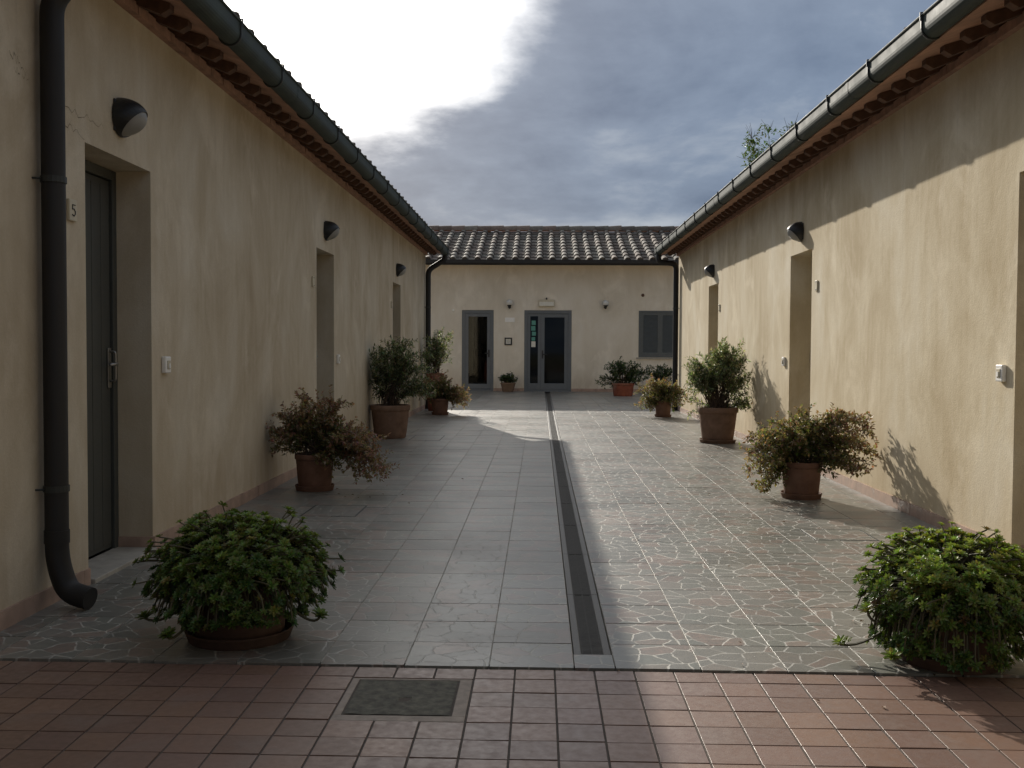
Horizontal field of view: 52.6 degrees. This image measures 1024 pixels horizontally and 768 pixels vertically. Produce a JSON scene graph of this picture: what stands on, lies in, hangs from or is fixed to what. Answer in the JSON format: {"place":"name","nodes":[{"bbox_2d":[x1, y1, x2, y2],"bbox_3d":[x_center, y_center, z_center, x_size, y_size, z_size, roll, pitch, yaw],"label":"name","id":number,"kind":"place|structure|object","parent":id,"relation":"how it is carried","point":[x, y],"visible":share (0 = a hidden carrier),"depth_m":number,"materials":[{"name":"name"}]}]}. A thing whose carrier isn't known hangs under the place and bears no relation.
{"place":"outdoors","nodes":[
{"label":"outdoors","id":0,"kind":"place"},
{"bbox_2d":[0,0,448,631],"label":"wing building","id":1,"kind":"structure","parent":0,"point":[224,184],"depth_m":6.15,"materials":[{"name":"paint"}]},
{"bbox_2d":[67,198,76,221],"bbox_3d":[-2.122,-0.838,4.998,0.020,0.104,0.084,0,2,2],"label":"number plate","id":2,"kind":"object","parent":1,"relation":"attached to","point":[71,209],"visible":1,"depth_m":4.98,"materials":[{"name":"white ceramic"}]},
{"bbox_2d":[85,160,156,583],"bbox_3d":[-2.240,-0.097,5.627,0.300,2.243,0.868,0,2,2],"label":"door","id":3,"kind":"structure","parent":1,"relation":"in","point":[100,182],"depth_m":5.86,"materials":[{"name":"grey paint"}]},
{"bbox_2d":[112,98,147,137],"bbox_3d":[-2.039,-1.433,5.571,0.148,0.210,0.210,0,2,2],"label":"wall lamp","id":4,"kind":"object","parent":1,"relation":"attached to","point":[129,116],"visible":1,"depth_m":5.50,"materials":[{"name":"black plastic"}]},
{"bbox_2d":[162,356,170,372],"bbox_3d":[-2.085,-0.116,6.258,0.037,0.100,0.090,0,2,2],"label":"bell switch","id":5,"kind":"object","parent":1,"relation":"attached to","point":[166,364],"visible":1,"depth_m":6.22,"materials":[{"name":"white plastic"}]},
{"bbox_2d":[312,276,314,286],"bbox_3d":[-1.980,-1.021,10.318,0.018,0.104,0.084,0,2,2],"label":"number plate","id":6,"kind":"object","parent":1,"relation":"attached to","point":[313,281],"visible":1,"depth_m":10.29,"materials":[{"name":"white ceramic"}]},
{"bbox_2d":[324,221,339,240],"bbox_3d":[-1.895,-1.616,10.926,0.148,0.210,0.210,0,2,2],"label":"wall lamp","id":7,"kind":"object","parent":1,"relation":"attached to","point":[331,230],"visible":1,"depth_m":10.86,"materials":[{"name":"black plastic"}]},
{"bbox_2d":[337,355,340,363],"bbox_3d":[-1.941,-0.279,11.604,0.037,0.100,0.090,0,2,2],"label":"bell switch","id":8,"kind":"object","parent":1,"relation":"attached to","point":[338,359],"visible":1,"depth_m":11.56,"materials":[{"name":"white plastic"}]},
{"bbox_2d":[396,263,405,276],"bbox_3d":[-1.748,-1.803,16.381,0.148,0.210,0.210,0,2,2],"label":"wall lamp","id":9,"kind":"object","parent":1,"relation":"attached to","point":[400,269],"visible":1,"depth_m":16.31,"materials":[{"name":"black plastic"}]},
{"bbox_2d":[88,392,549,559],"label":"ground","id":10,"kind":"structure","parent":0,"point":[97,554],"depth_m":6.57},
{"bbox_2d":[0,391,1023,677],"bbox_3d":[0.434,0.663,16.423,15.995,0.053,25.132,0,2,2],"label":"grey paving","id":11,"kind":"structure","parent":0,"point":[644,557],"depth_m":5.78,"materials":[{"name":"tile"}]},
{"bbox_2d":[132,501,344,650],"bbox_3d":[-1.121,0.765,4.274,0.842,0.565,0.819,0,2,2],"label":"potted succulent","id":12,"kind":"object","parent":11,"relation":"on","point":[230,581],"visible":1,"depth_m":4.09,"materials":[{"name":"green plant"}]},
{"bbox_2d":[266,384,399,491],"bbox_3d":[-1.465,0.447,8.701,1.138,0.893,0.836,0,2,2],"label":"potted shrub","id":13,"kind":"object","parent":11,"relation":"on","point":[327,439],"visible":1,"depth_m":8.61,"materials":[{"name":"green plant"}]},
{"bbox_2d":[300,505,367,516],"bbox_3d":[-1.303,0.941,7.614,0.400,0.021,0.520,0,2,2],"label":"inspection cover","id":14,"kind":"object","parent":11,"relation":"on","point":[340,510],"visible":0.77,"depth_m":7.62,"materials":[{"name":"metal"}]},
{"bbox_2d":[368,335,436,438],"bbox_3d":[-1.430,0.027,13.832,0.932,1.380,0.832,0,2,2],"label":"potted shrub","id":15,"kind":"object","parent":11,"relation":"on","point":[390,413],"visible":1,"depth_m":13.68,"materials":[{"name":"green plant"}]},
{"bbox_2d":[409,435,444,440],"bbox_3d":[-1.131,0.729,13.818,0.410,0.021,0.800,0,2,2],"label":"inspection cover","id":16,"kind":"object","parent":11,"relation":"on","point":[428,437],"visible":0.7,"depth_m":13.86,"materials":[{"name":"metal"}]},
{"bbox_2d":[422,327,453,410],"bbox_3d":[-1.408,-0.297,19.738,0.649,1.623,0.691,0,2,2],"label":"potted shrub","id":17,"kind":"object","parent":11,"relation":"on","point":[438,348],"visible":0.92,"depth_m":19.71,"materials":[{"name":"green plant"}]},
{"bbox_2d":[417,369,471,414],"bbox_3d":[-1.240,0.138,18.675,1.038,0.828,0.751,0,2,2],"label":"potted shrub","id":18,"kind":"object","parent":11,"relation":"on","point":[453,395],"visible":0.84,"depth_m":18.55,"materials":[{"name":"green plant"}]},
{"bbox_2d":[499,371,517,391],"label":"potted shrub","id":19,"kind":"object","parent":11,"relation":"on","point":[507,385],"visible":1,"depth_m":28.53,"materials":[{"name":"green plant"}]},
{"bbox_2d":[425,225,678,391],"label":"entrance building","id":20,"kind":"structure","parent":11,"relation":"on","point":[577,337],"depth_m":28.96,"materials":[{"name":"beige paint"}]},
{"bbox_2d":[462,310,493,390],"bbox_3d":[-0.960,-0.934,29.088,0.894,2.278,0.166,1,2,6],"label":"door","id":21,"kind":"structure","parent":20,"relation":"in","point":[468,316],"depth_m":29.06,"materials":[{"name":"grey paint"}]},
{"bbox_2d":[504,338,511,344],"bbox_3d":[-0.104,-1.192,28.977,0.210,0.210,0.024,0,2,2],"label":"framed notice","id":22,"kind":"object","parent":20,"relation":"attached to","point":[508,341],"visible":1,"depth_m":28.97,"materials":[{"name":"black plastic"}]},
{"bbox_2d":[506,300,512,308],"bbox_3d":[-0.072,-2.222,28.840,0.176,0.258,0.230,0,2,2],"label":"globe lamp","id":23,"kind":"object","parent":20,"relation":"attached to","point":[509,303],"visible":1,"depth_m":28.75,"materials":[{"name":"white glass"}]},
{"bbox_2d":[505,318,514,321],"bbox_3d":[-0.061,-1.792,28.960,0.270,0.130,0.014,0,2,2],"label":"plaque","id":24,"kind":"object","parent":20,"relation":"attached to","point":[509,319],"visible":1,"depth_m":28.95,"materials":[{"name":"white plastic"}]},
{"bbox_2d":[539,298,554,306],"bbox_3d":[0.965,-2.284,28.882,0.440,0.250,0.082,0,2,2],"label":"emergency light","id":25,"kind":"object","parent":20,"relation":"attached to","point":[546,303],"visible":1,"depth_m":28.85,"materials":[{"name":"beige plastic"}]},
{"bbox_2d":[524,310,571,391],"bbox_3d":[1.002,-0.916,28.992,1.321,2.288,0.134,0,2,2],"label":"door","id":26,"kind":"structure","parent":20,"relation":"in","point":[566,386],"depth_m":29.00,"materials":[{"name":"grey paint"}]},
{"bbox_2d":[603,300,608,308],"bbox_3d":[2.602,-2.206,28.769,0.176,0.258,0.230,0,2,2],"label":"globe lamp","id":27,"kind":"object","parent":20,"relation":"attached to","point":[605,303],"visible":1,"depth_m":28.69,"materials":[{"name":"white glass"}]},
{"bbox_2d":[636,311,672,358],"bbox_3d":[4.131,-1.369,28.889,1.320,1.343,0.140,0,2,2],"label":"window","id":28,"kind":"structure","parent":20,"relation":"in","point":[655,341],"depth_m":28.88,"materials":[{"name":"paint"}]},
{"bbox_2d":[595,356,650,395],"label":"potted shrub","id":29,"kind":"object","parent":11,"relation":"on","point":[621,387],"visible":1,"depth_m":26.34,"materials":[{"name":"green plant"}]},
{"bbox_2d":[644,363,671,386],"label":"potted shrub","id":30,"kind":"object","parent":11,"relation":"on","point":[660,374],"visible":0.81,"depth_m":27.38,"materials":[{"name":"green plant"}]},
{"bbox_2d":[634,373,689,416],"bbox_3d":[2.653,0.185,18.334,1.033,0.797,0.647,1,2,20],"label":"potted shrub","id":31,"kind":"object","parent":11,"relation":"on","point":[658,402],"visible":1,"depth_m":18.25,"materials":[{"name":"green plant"}]},
{"bbox_2d":[677,445,710,446],"bbox_3d":[2.259,0.780,12.853,0.400,0.021,0.250,0,2,2],"label":"inspection cover","id":32,"kind":"object","parent":11,"relation":"on","point":[693,445],"visible":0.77,"depth_m":12.85,"materials":[{"name":"metal"}]},
{"bbox_2d":[680,336,753,443],"bbox_3d":[2.622,0.064,13.333,0.896,1.383,0.828,0,2,2],"label":"potted shrub","id":33,"kind":"object","parent":11,"relation":"on","point":[717,415],"visible":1,"depth_m":13.21,"materials":[{"name":"green plant"}]},
{"bbox_2d":[738,402,882,499],"bbox_3d":[2.384,0.534,8.366,1.135,0.782,0.629,1,2,12],"label":"potted shrub","id":34,"kind":"object","parent":11,"relation":"on","point":[800,457],"visible":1,"depth_m":8.27,"materials":[{"name":"green plant"}]},
{"bbox_2d":[654,0,1023,565],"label":"wing building","id":35,"kind":"structure","parent":11,"relation":"on","point":[890,175],"depth_m":7.68,"materials":[{"name":"yellow paint"}]},
{"bbox_2d":[704,264,714,277],"bbox_3d":[3.092,-1.774,16.252,0.148,0.210,0.210,0,2,2],"label":"wall lamp","id":36,"kind":"object","parent":35,"relation":"attached to","point":[709,270],"visible":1,"depth_m":16.18,"materials":[{"name":"black plastic"}]},
{"bbox_2d":[781,357,785,365],"bbox_3d":[3.011,-0.249,11.491,0.037,0.100,0.090,0,2,2],"label":"bell switch","id":37,"kind":"object","parent":35,"relation":"attached to","point":[783,361],"visible":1,"depth_m":11.45,"materials":[{"name":"white plastic"}]},
{"bbox_2d":[787,222,803,241],"bbox_3d":[2.945,-1.587,10.797,0.148,0.210,0.210,0,2,2],"label":"wall lamp","id":38,"kind":"object","parent":35,"relation":"attached to","point":[795,231],"visible":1,"depth_m":10.73,"materials":[{"name":"black plastic"}]},
{"bbox_2d":[815,280,817,290],"bbox_3d":[2.990,-0.964,10.166,0.018,0.104,0.084,0,2,2],"label":"number plate","id":39,"kind":"object","parent":35,"relation":"attached to","point":[816,285],"visible":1,"depth_m":10.14,"materials":[{"name":"white ceramic"}]},
{"bbox_2d":[996,364,1005,381],"bbox_3d":[2.865,-0.064,6.077,0.037,0.100,0.090,0,2,2],"label":"bell switch","id":40,"kind":"object","parent":35,"relation":"attached to","point":[1000,373],"visible":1,"depth_m":6.05,"materials":[{"name":"white plastic"}]},
{"bbox_2d":[799,529,879,540],"bbox_3d":[2.119,0.990,6.733,0.410,0.021,0.400,0,2,2],"label":"tile","id":41,"kind":"object","parent":11,"relation":"on","point":[840,534],"visible":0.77,"depth_m":6.73,"materials":[{"name":"stone"}]},
{"bbox_2d":[832,521,1023,675],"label":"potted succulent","id":42,"kind":"object","parent":11,"relation":"on","point":[955,606],"visible":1,"depth_m":3.83,"materials":[{"name":"green plant"}]},
{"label":"drain channel","id":43,"kind":"structure","parent":11,"relation":"in","visible":0},
{"bbox_2d":[547,414,555,418],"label":"drain grate","id":44,"kind":"object","parent":43,"relation":"on","point":[551,416],"visible":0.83,"depth_m":18.38,"materials":[{"name":"metal"}]},
{"bbox_2d":[548,418,556,421],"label":"drain grate","id":45,"kind":"object","parent":43,"relation":"on","point":[552,420],"visible":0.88,"depth_m":17.36,"materials":[{"name":"metal"}]},
{"bbox_2d":[548,422,557,425],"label":"drain grate","id":46,"kind":"object","parent":43,"relation":"on","point":[552,424],"visible":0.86,"depth_m":16.45,"materials":[{"name":"metal"}]},
{"bbox_2d":[548,426,558,431],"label":"drain grate","id":47,"kind":"object","parent":43,"relation":"on","point":[553,428],"visible":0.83,"depth_m":15.60,"materials":[{"name":"metal"}]},
{"bbox_2d":[549,431,559,437],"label":"drain grate","id":48,"kind":"object","parent":43,"relation":"on","point":[554,434],"visible":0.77,"depth_m":14.53,"materials":[{"name":"metal"}]},
{"bbox_2d":[550,437,561,443],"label":"drain grate","id":49,"kind":"object","parent":43,"relation":"on","point":[555,440],"visible":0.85,"depth_m":13.58,"materials":[{"name":"metal"}]},
{"bbox_2d":[550,444,563,451],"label":"drain grate","id":50,"kind":"object","parent":43,"relation":"on","point":[556,447],"visible":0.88,"depth_m":12.50,"materials":[{"name":"metal"}]},
{"bbox_2d":[551,452,565,461],"bbox_3d":[0.518,0.827,11.565,0.147,0.037,0.996,0,2,2],"label":"drain grate","id":51,"kind":"object","parent":43,"relation":"on","point":[558,456],"visible":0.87,"depth_m":11.56,"materials":[{"name":"metal"}]},
{"bbox_2d":[552,461,568,474],"bbox_3d":[0.491,0.861,10.566,0.147,0.037,0.996,0,2,2],"label":"drain grate","id":52,"kind":"object","parent":43,"relation":"on","point":[560,467],"visible":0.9,"depth_m":10.50,"materials":[{"name":"metal"}]},
{"bbox_2d":[554,472,571,486],"bbox_3d":[0.465,0.896,9.567,0.147,0.037,0.996,0,2,2],"label":"drain grate","id":53,"kind":"object","parent":43,"relation":"on","point":[562,480],"visible":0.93,"depth_m":9.52,"materials":[{"name":"metal"}]},
{"bbox_2d":[555,486,575,503],"bbox_3d":[0.438,0.930,8.568,0.147,0.037,0.996,0,2,2],"label":"drain grate","id":54,"kind":"object","parent":43,"relation":"on","point":[564,495],"visible":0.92,"depth_m":8.50,"materials":[{"name":"metal"}]},
{"bbox_2d":[557,503,580,525],"bbox_3d":[0.411,0.964,7.569,0.147,0.037,0.996,0,2,2],"label":"drain grate","id":55,"kind":"object","parent":43,"relation":"on","point":[568,515],"visible":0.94,"depth_m":7.50,"materials":[{"name":"metal"}]},
{"bbox_2d":[559,525,587,558],"bbox_3d":[0.384,0.998,6.570,0.147,0.037,0.996,0,2,2],"label":"drain grate","id":56,"kind":"object","parent":43,"relation":"on","point":[572,540],"visible":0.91,"depth_m":6.50,"materials":[{"name":"metal"}]},
{"bbox_2d":[563,554,596,595],"bbox_3d":[0.357,1.032,5.571,0.147,0.037,0.996,0,2,2],"label":"drain grate","id":57,"kind":"object","parent":43,"relation":"on","point":[579,579],"visible":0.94,"depth_m":5.49,"materials":[{"name":"metal"}]},
{"bbox_2d":[567,595,610,654],"bbox_3d":[0.330,1.067,4.572,0.147,0.037,0.996,0,2,2],"label":"drain grate","id":58,"kind":"object","parent":43,"relation":"on","point":[588,631],"visible":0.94,"depth_m":4.49,"materials":[{"name":"metal"}]},
{"bbox_2d":[0,661,1023,767],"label":"terracotta paving","id":59,"kind":"structure","parent":0,"point":[339,743],"depth_m":3.35,"materials":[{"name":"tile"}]},
{"bbox_2d":[330,678,471,722],"bbox_3d":[-0.368,1.109,3.568,0.436,0.055,0.430,0,2,2],"label":"manhole cover","id":60,"kind":"object","parent":59,"relation":"on","point":[426,696],"visible":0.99,"depth_m":3.55,"materials":[{"name":"metal"}]},
{"bbox_2d":[224,0,936,231],"label":"sky","id":61,"kind":"structure","parent":0,"point":[476,112],"materials":[{"name":"grey"}]},
{"bbox_2d":[737,112,798,168],"bbox_3d":[9.213,-4.375,34.156,3.116,9.112,3.334,-1,3,-41],"label":"tree","id":62,"kind":"object","parent":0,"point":[753,148],"visible":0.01,"depth_m":34.16,"materials":[{"name":"green plant"}]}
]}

